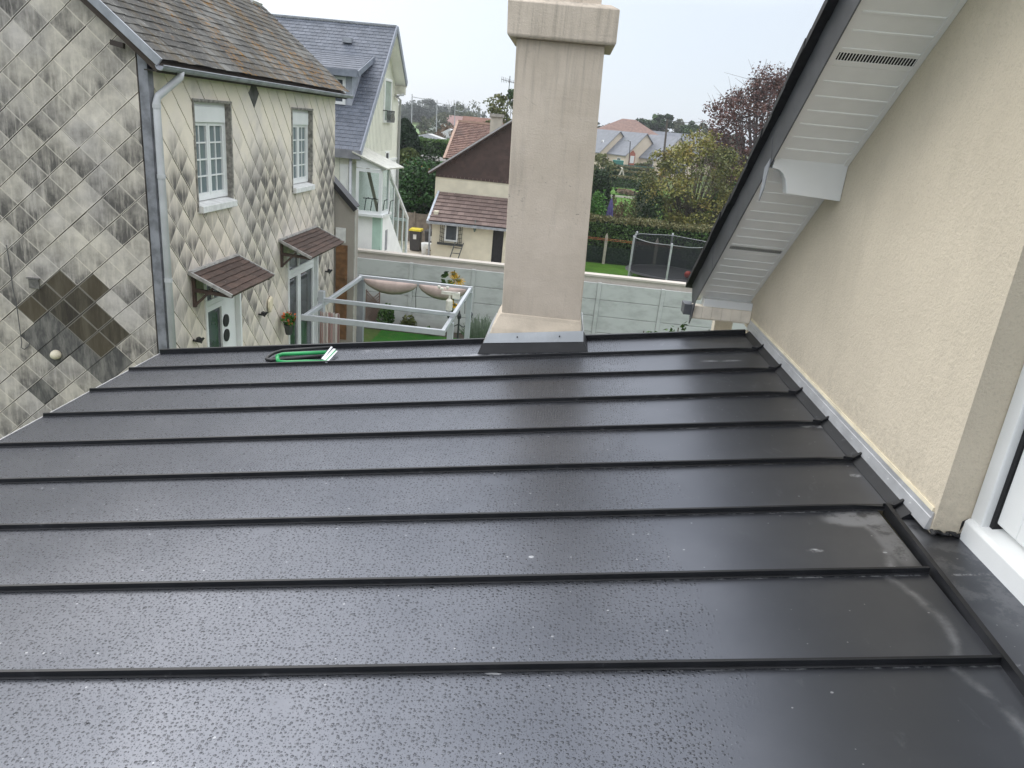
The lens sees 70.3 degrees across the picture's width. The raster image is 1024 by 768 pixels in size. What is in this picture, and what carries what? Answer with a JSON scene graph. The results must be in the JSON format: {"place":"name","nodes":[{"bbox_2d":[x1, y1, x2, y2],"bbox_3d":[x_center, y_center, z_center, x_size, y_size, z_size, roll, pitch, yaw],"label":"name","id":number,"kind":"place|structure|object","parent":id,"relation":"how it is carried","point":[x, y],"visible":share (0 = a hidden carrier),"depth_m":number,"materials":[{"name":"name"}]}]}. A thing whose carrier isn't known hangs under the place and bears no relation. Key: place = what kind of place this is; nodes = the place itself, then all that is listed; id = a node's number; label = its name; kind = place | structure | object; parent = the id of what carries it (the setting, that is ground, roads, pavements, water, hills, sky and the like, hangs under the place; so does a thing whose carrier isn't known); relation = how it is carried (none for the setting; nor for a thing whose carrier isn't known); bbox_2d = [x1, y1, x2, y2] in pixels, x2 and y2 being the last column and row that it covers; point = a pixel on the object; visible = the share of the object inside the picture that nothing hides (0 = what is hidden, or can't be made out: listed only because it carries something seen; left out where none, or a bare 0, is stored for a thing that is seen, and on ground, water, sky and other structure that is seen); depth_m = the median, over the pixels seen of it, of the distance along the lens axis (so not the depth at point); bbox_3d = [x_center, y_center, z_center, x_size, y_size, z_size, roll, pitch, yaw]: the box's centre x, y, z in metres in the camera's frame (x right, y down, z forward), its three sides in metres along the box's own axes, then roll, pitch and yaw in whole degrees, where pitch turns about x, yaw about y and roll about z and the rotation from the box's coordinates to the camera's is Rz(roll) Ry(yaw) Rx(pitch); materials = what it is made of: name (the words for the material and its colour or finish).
{"place":"outdoors","nodes":[
{"label":"outdoors","id":0,"kind":"place"},
{"bbox_2d":[398,240,421,253],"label":"driveway","id":1,"kind":"structure","parent":0,"point":[411,251],"depth_m":36.88,"materials":[{"name":"concrete"}]},
{"bbox_2d":[394,210,431,241],"bbox_3d":[-4.165,-8.327,39.067,5.280,1.620,0.120,6,19,2],"label":"board fence","id":2,"kind":"object","parent":1,"relation":"on","point":[415,220],"visible":0.27,"depth_m":39.05,"materials":[{"name":"wood"}]},
{"bbox_2d":[409,227,422,250],"bbox_3d":[-4.854,-7.280,36.710,0.620,1.100,0.710,6,19,2],"label":"wheelie bin","id":3,"kind":"object","parent":1,"relation":"on","point":[415,236],"visible":0.96,"depth_m":36.45,"materials":[{"name":"grey plastic"}]},
{"bbox_2d":[421,242,430,254],"bbox_3d":[-4.192,-6.590,35.638,0.540,0.640,0.540,6,19,2],"label":"white drum","id":4,"kind":"object","parent":1,"relation":"on","point":[424,246],"visible":0.6,"depth_m":35.45,"materials":[{"name":"plastic"}]},
{"bbox_2d":[425,229,431,242],"bbox_3d":[-4.075,-7.193,36.677,0.620,1.100,0.710,6,19,2],"label":"wheelie bin","id":5,"kind":"object","parent":1,"relation":"on","point":[426,235],"visible":0.19,"depth_m":36.30,"materials":[{"name":"grey plastic"}]},
{"bbox_2d":[450,242,463,257],"bbox_3d":[-2.611,-5.832,33.171,0.393,1.169,0.900,13,21,21],"label":"step ladder","id":6,"kind":"object","parent":1,"relation":"on","point":[456,247],"visible":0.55,"depth_m":33.21,"materials":[{"name":"metal"}]},
{"bbox_2d":[371,330,456,341],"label":"lawn","id":7,"kind":"structure","parent":0,"point":[383,335],"depth_m":22.39,"materials":[{"name":"green plant"}]},
{"bbox_2d":[333,175,359,342],"bbox_3d":[-4.265,-2.606,17.470,1.154,5.265,0.390,6,19,2],"label":"annex","id":8,"kind":"object","parent":7,"relation":"on","point":[346,204],"visible":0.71,"depth_m":17.17,"materials":[{"name":"white paint"}]},
{"bbox_2d":[301,275,472,343],"bbox_3d":[-2.605,-0.729,16.217,2.851,2.880,4.155,6,19,2],"label":"pergola","id":9,"kind":"object","parent":7,"relation":"on","point":[391,286],"visible":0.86,"depth_m":16.27,"materials":[{"name":"white metal"}]},
{"bbox_2d":[320,311,339,342],"bbox_3d":[-3.805,-0.422,15.206,0.470,2.200,0.126,6,19,2],"label":"curtain","id":10,"kind":"object","parent":9,"relation":"hanging from","point":[329,332],"visible":0.21,"depth_m":14.97,"materials":[{"name":"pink fabric"}]},
{"bbox_2d":[437,285,459,311],"bbox_3d":[-1.300,-1.707,14.690,0.471,0.492,0.222,6,19,2],"label":"weather station","id":11,"kind":"object","parent":9,"relation":"on","point":[449,301],"visible":1,"depth_m":14.66,"materials":[{"name":"white plastic"}]},
{"bbox_2d":[440,270,464,321],"bbox_3d":[-1.724,-1.908,20.277,0.766,2.547,0.207,6,19,2],"label":"sunflower","id":12,"kind":"object","parent":7,"relation":"on","point":[455,277],"visible":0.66,"depth_m":19.92,"materials":[{"name":"yellow plant"}]},
{"bbox_2d":[446,310,472,338],"bbox_3d":[-1.456,-1.179,19.458,0.740,1.773,0.156,6,19,2],"label":"garden lamp","id":13,"kind":"object","parent":7,"relation":"on","point":[458,317],"visible":0.44,"depth_m":19.26,"materials":[{"name":"metal"}]},
{"bbox_2d":[457,314,491,337],"bbox_3d":[-0.903,-1.481,21.422,1.456,1.201,1.349,6,19,2],"label":"lavender","id":14,"kind":"object","parent":7,"relation":"on","point":[478,329],"visible":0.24,"depth_m":21.21,"materials":[{"name":"plant"}]},
{"bbox_2d":[419,134,445,138],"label":"shed","id":15,"kind":"structure","parent":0,"point":[432,136],"depth_m":95.58,"materials":[{"name":"paint"}]},
{"bbox_2d":[421,155,445,162],"bbox_3d":[-5.605,-13.297,48.924,2.402,4.112,2.402,-1,21,-19],"label":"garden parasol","id":16,"kind":"object","parent":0,"point":[441,159],"visible":0.08,"depth_m":47.68,"materials":[{"name":"grey fabric"}]},
{"bbox_2d":[443,120,503,158],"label":"red tiled house","id":17,"kind":"structure","parent":0,"point":[468,134],"depth_m":43.71,"materials":[{"name":"tile"}]},
{"bbox_2d":[259,0,824,148],"label":"sky","id":18,"kind":"structure","parent":0,"point":[670,57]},
{"bbox_2d":[364,121,747,341],"bbox_3d":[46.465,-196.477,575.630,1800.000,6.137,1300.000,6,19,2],"label":"ground","id":19,"kind":"structure","parent":0,"point":[370,335],"depth_m":38.64,"materials":[{"name":"green plant"}]},
{"bbox_2d":[0,0,353,438],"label":"tile hung house","id":20,"kind":"structure","parent":19,"relation":"on","point":[167,178],"depth_m":10.06,"materials":[{"name":"tile"}]},
{"bbox_2d":[6,245,29,349],"bbox_3d":[-6.772,-1.166,9.989,0.146,1.464,0.012,6,19,2],"label":"cable","id":21,"kind":"object","parent":20,"relation":"attached to","point":[15,299],"visible":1,"depth_m":9.99,"materials":[{"name":"plastic"}]},
{"bbox_2d":[50,350,61,359],"bbox_3d":[-6.404,-0.404,10.191,0.136,0.136,0.102,6,19,2],"label":"vent cowl","id":22,"kind":"object","parent":20,"relation":"attached to","point":[55,354],"visible":1,"depth_m":10.16,"materials":[{"name":"beige plastic"}]},
{"bbox_2d":[193,337,204,342],"bbox_3d":[-4.649,-0.653,10.869,0.166,0.136,0.177,6,19,2],"label":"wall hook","id":23,"kind":"object","parent":20,"relation":"attached to","point":[199,339],"depth_m":10.79,"materials":[{"name":"black metal"}]},
{"bbox_2d":[192,98,237,213],"bbox_3d":[-4.467,-3.392,10.820,0.240,1.566,1.237,6,19,2],"label":"window","id":24,"kind":"structure","parent":20,"relation":"in","point":[212,119],"depth_m":10.94,"materials":[{"name":"white plastic"}]},
{"bbox_2d":[204,284,242,346],"bbox_3d":[-4.805,-0.161,12.070,0.180,3.379,1.238,6,19,2],"label":"door","id":25,"kind":"structure","parent":20,"relation":"in","point":[223,315],"depth_m":11.88,"materials":[{"name":"white plastic"}]},
{"bbox_2d":[268,296,272,311],"bbox_3d":[-4.489,-1.481,13.547,0.030,0.310,0.220,6,19,2],"label":"wall plaque","id":26,"kind":"object","parent":20,"relation":"attached to","point":[270,303],"depth_m":13.50,"materials":[{"name":"stone"}]},
{"bbox_2d":[281,310,295,334],"bbox_3d":[-4.362,-1.201,14.194,0.301,0.479,0.297,17,22,29],"label":"flower pot","id":27,"kind":"object","parent":20,"relation":"attached to","point":[289,324],"visible":1,"depth_m":14.15,"materials":[{"name":"green plant"}]},
{"bbox_2d":[287,252,317,344],"bbox_3d":[-4.529,-1.299,15.579,0.180,3.226,1.795,6,19,2],"label":"door","id":28,"kind":"structure","parent":20,"relation":"in","point":[302,278],"depth_m":15.58,"materials":[{"name":"white plastic"}]},
{"bbox_2d":[291,107,314,193],"bbox_3d":[-4.180,-4.611,14.360,0.240,1.576,1.200,6,19,2],"label":"window","id":29,"kind":"structure","parent":20,"relation":"in","point":[301,118],"depth_m":14.55,"materials":[{"name":"white plastic"}]},
{"bbox_2d":[272,14,408,252],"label":"slate roofed house","id":30,"kind":"structure","parent":19,"relation":"on","point":[363,63],"depth_m":24.34,"materials":[{"name":"white paint"}]},
{"bbox_2d":[385,229,387,249],"bbox_3d":[-4.144,-4.739,23.953,0.011,0.660,0.280,6,19,2],"label":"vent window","id":31,"kind":"structure","parent":30,"relation":"in","point":[386,231],"depth_m":23.93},
{"bbox_2d":[383,78,391,122],"bbox_3d":[-4.515,-10.253,26.362,0.070,1.502,1.071,6,19,2],"label":"window","id":32,"kind":"structure","parent":30,"relation":"in","point":[387,98],"depth_m":26.29,"materials":[{"name":"white glass"}]},
{"bbox_2d":[398,107,408,120],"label":"tree","id":33,"kind":"object","parent":19,"relation":"on","point":[404,113],"visible":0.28,"depth_m":255.78,"materials":[{"name":"grey plant"}]},
{"bbox_2d":[398,102,413,120],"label":"tree","id":34,"kind":"object","parent":19,"relation":"on","point":[406,104],"visible":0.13,"depth_m":283.27,"materials":[{"name":"grey plant"}]},
{"bbox_2d":[395,147,421,198],"bbox_3d":[-6.634,-12.562,46.037,3.201,4.722,3.132,6,19,2],"label":"golden conifer","id":35,"kind":"object","parent":19,"relation":"on","point":[410,152],"visible":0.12,"depth_m":44.98,"materials":[{"name":"green plant"}]},
{"bbox_2d":[397,117,421,153],"bbox_3d":[-7.595,-15.140,50.527,2.990,6.392,2.913,6,19,2],"label":"cypress","id":36,"kind":"object","parent":19,"relation":"on","point":[409,136],"visible":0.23,"depth_m":49.39,"materials":[{"name":"green plant"}]},
{"bbox_2d":[364,327,463,338],"bbox_3d":[1.007,-1.215,22.865,12.200,0.001,0.520,6,19,2],"label":"flower bed","id":37,"kind":"object","parent":19,"relation":"on","point":[461,336],"depth_m":22.87,"materials":[{"name":"soil"}]},
{"bbox_2d":[365,289,379,321],"bbox_3d":[-4.421,-2.373,23.119,0.445,1.250,0.054,6,19,2],"label":"trellis","id":38,"kind":"object","parent":37,"relation":"on","point":[372,313],"visible":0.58,"depth_m":23.12,"materials":[{"name":"wood"}]},
{"bbox_2d":[376,303,394,323],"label":"shrub","id":39,"kind":"object","parent":37,"relation":"on","point":[388,315],"visible":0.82,"depth_m":22.75,"materials":[{"name":"green plant"}]},
{"bbox_2d":[399,314,416,325],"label":"shrub","id":40,"kind":"object","parent":37,"relation":"on","point":[411,321],"visible":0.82,"depth_m":22.76,"materials":[{"name":"green plant"}]},
{"bbox_2d":[401,100,433,122],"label":"tree","id":41,"kind":"object","parent":19,"relation":"on","point":[418,110],"visible":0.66,"depth_m":283.01,"materials":[{"name":"grey plant"}]},
{"bbox_2d":[411,94,428,122],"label":"street lamp","id":42,"kind":"object","parent":19,"relation":"on","point":[411,105],"visible":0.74,"depth_m":108.67,"materials":[{"name":"metal"}]},
{"bbox_2d":[395,155,444,214],"bbox_3d":[-5.446,-10.386,40.831,4.129,4.705,4.917,10,20,13],"label":"laurel","id":43,"kind":"object","parent":19,"relation":"on","point":[421,183],"visible":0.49,"depth_m":39.67,"materials":[{"name":"green plant"}]},
{"bbox_2d":[415,116,430,133],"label":"tree","id":44,"kind":"object","parent":19,"relation":"on","point":[423,125],"visible":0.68,"depth_m":180.40,"materials":[{"name":"green plant"}]},
{"bbox_2d":[407,98,440,121],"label":"tree","id":45,"kind":"object","parent":19,"relation":"on","point":[430,102],"visible":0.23,"depth_m":291.87,"materials":[{"name":"grey plant"}]},
{"bbox_2d":[419,140,440,169],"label":"shrub","id":46,"kind":"object","parent":19,"relation":"on","point":[430,154],"visible":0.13,"depth_m":44.16,"materials":[{"name":"green plant"}]},
{"bbox_2d":[419,136,453,163],"bbox_3d":[-5.736,-19.267,64.690,7.044,5.012,2.268,6,19,2],"label":"clipped hedge","id":47,"kind":"object","parent":19,"relation":"on","point":[440,146],"visible":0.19,"depth_m":63.43,"materials":[{"name":"green plant"}]},
{"bbox_2d":[422,103,450,119],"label":"tree","id":48,"kind":"object","parent":19,"relation":"on","point":[443,108],"visible":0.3,"depth_m":281.03,"materials":[{"name":"grey plant"}]},
{"bbox_2d":[427,112,452,133],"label":"tree","id":49,"kind":"object","parent":19,"relation":"on","point":[442,117],"visible":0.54,"depth_m":160.97,"materials":[{"name":"green plant"}]},
{"bbox_2d":[435,130,445,137],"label":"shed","id":50,"kind":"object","parent":19,"relation":"on","point":[439,133],"visible":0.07,"depth_m":105.39,"materials":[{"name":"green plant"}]},
{"bbox_2d":[436,100,450,130],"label":"street lamp","id":51,"kind":"object","parent":19,"relation":"on","point":[436,113],"visible":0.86,"depth_m":118.31,"materials":[{"name":"metal"}]},
{"bbox_2d":[426,115,462,129],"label":"distant house","id":52,"kind":"structure","parent":19,"relation":"on","point":[451,119],"depth_m":192.22,"materials":[{"name":"paint"}]},
{"bbox_2d":[441,129,452,138],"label":"shed","id":53,"kind":"structure","parent":19,"relation":"on","point":[447,131],"depth_m":112.45,"materials":[{"name":"paint"}]},
{"bbox_2d":[439,124,454,131],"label":"tree","id":54,"kind":"object","parent":19,"relation":"on","point":[444,128],"visible":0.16,"depth_m":113.75,"materials":[{"name":"green plant"}]},
{"bbox_2d":[450,105,466,115],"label":"tree","id":55,"kind":"object","parent":19,"relation":"on","point":[452,111],"visible":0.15,"depth_m":244.84,"materials":[{"name":"green plant"}]},
{"bbox_2d":[426,113,511,262],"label":"brown gable house","id":56,"kind":"structure","parent":19,"relation":"on","point":[468,209],"depth_m":34.56,"materials":[{"name":"beige paint"}]},
{"bbox_2d":[437,225,462,246],"bbox_3d":[-2.855,-7.025,33.774,1.178,1.161,0.219,6,19,2],"label":"window","id":57,"kind":"structure","parent":56,"relation":"in","point":[451,233],"depth_m":33.85,"materials":[{"name":"white plastic"}]},
{"bbox_2d":[491,230,503,262],"bbox_3d":[-0.675,-6.441,34.067,0.506,2.049,0.058,6,19,2],"label":"door","id":58,"kind":"structure","parent":56,"relation":"in","point":[497,244],"depth_m":34.05,"materials":[{"name":"wood"}]},
{"bbox_2d":[501,77,513,122],"bbox_3d":[-0.282,-14.848,38.715,0.804,2.866,0.282,6,19,2],"label":"tv aerial","id":59,"kind":"object","parent":56,"relation":"attached to","point":[508,93],"visible":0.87,"depth_m":38.41,"materials":[{"name":"metal"}]},
{"bbox_2d":[450,99,488,117],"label":"tree","id":60,"kind":"object","parent":19,"relation":"on","point":[470,113],"visible":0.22,"depth_m":225.47,"materials":[{"name":"green plant"}]},
{"bbox_2d":[462,116,490,124],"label":"distant house","id":61,"kind":"structure","parent":19,"relation":"on","point":[476,119],"depth_m":76.85,"materials":[{"name":"orange ceramic"}]},
{"bbox_2d":[482,89,513,125],"bbox_3d":[-0.519,-17.620,55.515,3.871,9.195,3.471,-11,25,-39],"label":"tree","id":62,"kind":"object","parent":19,"relation":"on","point":[502,100],"visible":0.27,"depth_m":53.73,"materials":[{"name":"green plant"}]},
{"bbox_2d":[417,100,602,125],"bbox_3d":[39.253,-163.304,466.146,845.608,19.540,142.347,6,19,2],"label":"woods","id":63,"kind":"object","parent":19,"relation":"on","point":[467,109],"depth_m":452.83,"materials":[{"name":"plant"}]},
{"bbox_2d":[0,0,1023,767],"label":"roof extension","id":64,"kind":"object","parent":19,"relation":"on","point":[536,526],"visible":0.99,"depth_m":2.70,"materials":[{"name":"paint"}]},
{"bbox_2d":[265,346,337,362],"bbox_3d":[-1.542,-0.210,5.333,0.503,0.101,0.345,6,19,2],"label":"hacksaw","id":65,"kind":"object","parent":64,"relation":"on","point":[313,354],"visible":0.93,"depth_m":5.36,"materials":[{"name":"green metal"}]},
{"bbox_2d":[356,248,754,334],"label":"concrete wall","id":66,"kind":"structure","parent":19,"relation":"on","point":[659,316],"depth_m":22.68,"materials":[{"name":"grey concrete"}]},
{"bbox_2d":[590,189,607,215],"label":"bush","id":67,"kind":"object","parent":19,"relation":"on","point":[594,206],"visible":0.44,"depth_m":44.48,"materials":[{"name":"green plant"}]},
{"bbox_2d":[591,163,619,213],"bbox_3d":[6.076,-12.769,50.079,2.476,4.675,2.479,6,19,2],"label":"bush","id":68,"kind":"object","parent":19,"relation":"on","point":[600,182],"visible":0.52,"depth_m":49.41,"materials":[{"name":"green plant"}]},
{"bbox_2d":[586,252,629,265],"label":"ground ivy","id":69,"kind":"object","parent":19,"relation":"on","point":[622,258],"visible":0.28,"depth_m":38.45,"materials":[{"name":"green plant"}]},
{"bbox_2d":[594,129,623,168],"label":"terrace house","id":70,"kind":"structure","parent":19,"relation":"on","point":[611,138],"depth_m":140.18,"materials":[{"name":"grey tile"}]},
{"bbox_2d":[606,197,612,216],"bbox_3d":[6.097,-10.357,45.808,0.585,2.800,0.600,6,19,2],"label":"closed parasol","id":71,"kind":"object","parent":19,"relation":"on","point":[610,210],"visible":0.55,"depth_m":45.48,"materials":[{"name":"purple fabric"}]},
{"bbox_2d":[612,196,622,217],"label":"bush","id":72,"kind":"object","parent":19,"relation":"on","point":[615,214],"visible":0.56,"depth_m":46.41,"materials":[{"name":"green plant"}]},
{"bbox_2d":[613,160,623,163],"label":"green container","id":73,"kind":"object","parent":19,"relation":"on","point":[619,161],"visible":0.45,"depth_m":129.17,"materials":[{"name":"plastic"}]},
{"bbox_2d":[614,194,639,217],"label":"bush","id":74,"kind":"object","parent":19,"relation":"on","point":[626,204],"visible":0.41,"depth_m":47.26,"materials":[{"name":"green plant"}]},
{"bbox_2d":[601,131,653,166],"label":"terrace house","id":75,"kind":"structure","parent":19,"relation":"on","point":[641,143],"depth_m":136.61,"materials":[{"name":"grey tile"}]},
{"bbox_2d":[597,119,657,134],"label":"pyramid roofed house","id":76,"kind":"structure","parent":19,"relation":"on","point":[628,125],"depth_m":151.77,"materials":[{"name":"brown tile"}]},
{"bbox_2d":[611,169,648,179],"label":"hedge","id":77,"kind":"object","parent":19,"relation":"on","point":[628,172],"visible":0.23,"depth_m":106.80,"materials":[{"name":"green plant"}]},
{"bbox_2d":[606,164,654,180],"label":"hedge","id":78,"kind":"object","parent":19,"relation":"on","point":[631,168],"visible":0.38,"depth_m":118.00,"materials":[{"name":"green plant"}]},
{"bbox_2d":[634,160,652,168],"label":"tree","id":79,"kind":"object","parent":19,"relation":"on","point":[649,162],"visible":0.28,"depth_m":130.38,"materials":[{"name":"green plant"}]},
{"bbox_2d":[631,179,656,210],"bbox_3d":[10.439,-14.513,57.724,1.767,3.643,2.365,-7,23,-31],"label":"bush","id":80,"kind":"object","parent":19,"relation":"on","point":[638,189],"visible":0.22,"depth_m":57.26,"materials":[{"name":"green plant"}]},
{"bbox_2d":[635,118,652,127],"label":"tree","id":81,"kind":"object","parent":19,"relation":"on","point":[647,124],"visible":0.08,"depth_m":171.64,"materials":[{"name":"green plant"}]},
{"bbox_2d":[586,213,713,263],"bbox_3d":[10.558,-7.283,38.958,15.252,2.549,1.990,6,19,2],"label":"long hedge","id":82,"kind":"object","parent":19,"relation":"on","point":[625,229],"visible":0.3,"depth_m":38.38,"materials":[{"name":"green plant"}]},
{"bbox_2d":[636,187,664,219],"bbox_3d":[8.591,-10.427,45.677,1.962,3.672,1.670,6,19,2],"label":"bush","id":83,"kind":"object","parent":19,"relation":"on","point":[648,212],"visible":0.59,"depth_m":45.32,"materials":[{"name":"green plant"}]},
{"bbox_2d":[638,113,665,131],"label":"tree","id":84,"kind":"object","parent":19,"relation":"on","point":[654,117],"visible":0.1,"depth_m":173.80,"materials":[{"name":"green plant"}]},
{"bbox_2d":[650,113,677,132],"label":"tree","id":85,"kind":"object","parent":19,"relation":"on","point":[660,123],"visible":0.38,"depth_m":171.21,"materials":[{"name":"green plant"}]},
{"bbox_2d":[639,134,690,177],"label":"terrace house","id":86,"kind":"structure","parent":19,"relation":"on","point":[658,141],"depth_m":135.00,"materials":[{"name":"grey tile"}]},
{"bbox_2d":[662,119,684,132],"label":"tree","id":87,"kind":"object","parent":19,"relation":"on","point":[676,128],"visible":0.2,"depth_m":175.98,"materials":[{"name":"green plant"}]},
{"bbox_2d":[632,127,745,225],"bbox_3d":[11.989,-12.397,46.631,8.723,7.674,8.268,6,19,2],"label":"autumn tree","id":88,"kind":"object","parent":19,"relation":"on","point":[690,212],"visible":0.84,"depth_m":45.48,"materials":[{"name":"green plant"}]},
{"bbox_2d":[678,120,700,134],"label":"tree","id":89,"kind":"object","parent":19,"relation":"on","point":[686,128],"visible":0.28,"depth_m":171.25,"materials":[{"name":"green plant"}]},
{"bbox_2d":[653,131,739,174],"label":"distant building","id":90,"kind":"structure","parent":19,"relation":"on","point":[669,134],"depth_m":157.99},
{"bbox_2d":[695,123,708,135],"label":"tree","id":91,"kind":"object","parent":19,"relation":"on","point":[704,127],"visible":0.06,"depth_m":175.40,"materials":[{"name":"green plant"}]},
{"bbox_2d":[699,181,736,223],"bbox_3d":[13.639,-11.168,47.990,3.306,4.438,2.688,6,19,2],"label":"bush","id":92,"kind":"object","parent":19,"relation":"on","point":[715,198],"visible":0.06,"depth_m":47.12,"materials":[{"name":"green plant"}]},
{"bbox_2d":[722,133,745,167],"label":"tree","id":93,"kind":"object","parent":19,"relation":"on","point":[735,145],"visible":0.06,"depth_m":147.64,"materials":[{"name":"green plant"}]},
{"bbox_2d":[685,59,792,194],"bbox_3d":[18.741,-17.037,53.862,12.064,12.842,12.303,6,19,2],"label":"copper beech","id":94,"kind":"object","parent":19,"relation":"on","point":[757,97],"visible":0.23,"depth_m":52.11,"materials":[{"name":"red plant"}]},
{"bbox_2d":[681,0,1023,605],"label":"rendered house","id":95,"kind":"structure","parent":19,"relation":"on","point":[864,245],"depth_m":3.09,"materials":[{"name":"beige paint"}]},
{"bbox_2d":[585,262,653,278],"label":"neighbour lawn","id":96,"kind":"structure","parent":0,"point":[593,267],"depth_m":36.77,"materials":[{"name":"plant"}]},
{"bbox_2d":[589,234,631,263],"bbox_3d":[11.794,-6.311,37.756,17.632,1.612,0.272,6,19,2],"label":"wire fence","id":97,"kind":"object","parent":96,"relation":"on","point":[605,248],"visible":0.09,"depth_m":37.89,"materials":[{"name":"white"}]},
{"bbox_2d":[625,231,705,281],"bbox_3d":[7.425,-5.836,34.423,4.000,2.149,4.051,6,19,2],"label":"trampoline","id":98,"kind":"object","parent":96,"relation":"on","point":[672,257],"visible":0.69,"depth_m":33.03,"materials":[{"name":"black fabric"}]},
{"bbox_2d":[606,187,707,220],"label":"lawn","id":99,"kind":"structure","parent":0,"point":[618,198],"depth_m":79.14,"materials":[{"name":"plant"}]},
{"bbox_2d":[593,153,616,184],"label":"tree","id":100,"kind":"object","parent":99,"relation":"on","point":[600,159],"visible":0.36,"depth_m":80.16,"materials":[{"name":"green plant"}]},
{"bbox_2d":[611,195,633,198],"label":"bed border","id":101,"kind":"object","parent":99,"relation":"on","point":[623,196],"visible":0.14,"depth_m":80.47,"materials":[{"name":"stone"}]},
{"bbox_2d":[615,188,636,195],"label":"bush","id":102,"kind":"object","parent":99,"relation":"on","point":[628,192],"visible":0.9,"depth_m":84.14,"materials":[{"name":"brown plant"}]},
{"bbox_2d":[609,174,646,188],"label":"hedge","id":103,"kind":"object","parent":99,"relation":"on","point":[625,181],"visible":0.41,"depth_m":95.72,"materials":[{"name":"green plant"}]},
{"bbox_2d":[659,112,743,191],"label":"utility pole","id":104,"kind":"object","parent":99,"relation":"on","point":[665,138],"visible":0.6,"depth_m":93.24,"materials":[{"name":"brown wood"}]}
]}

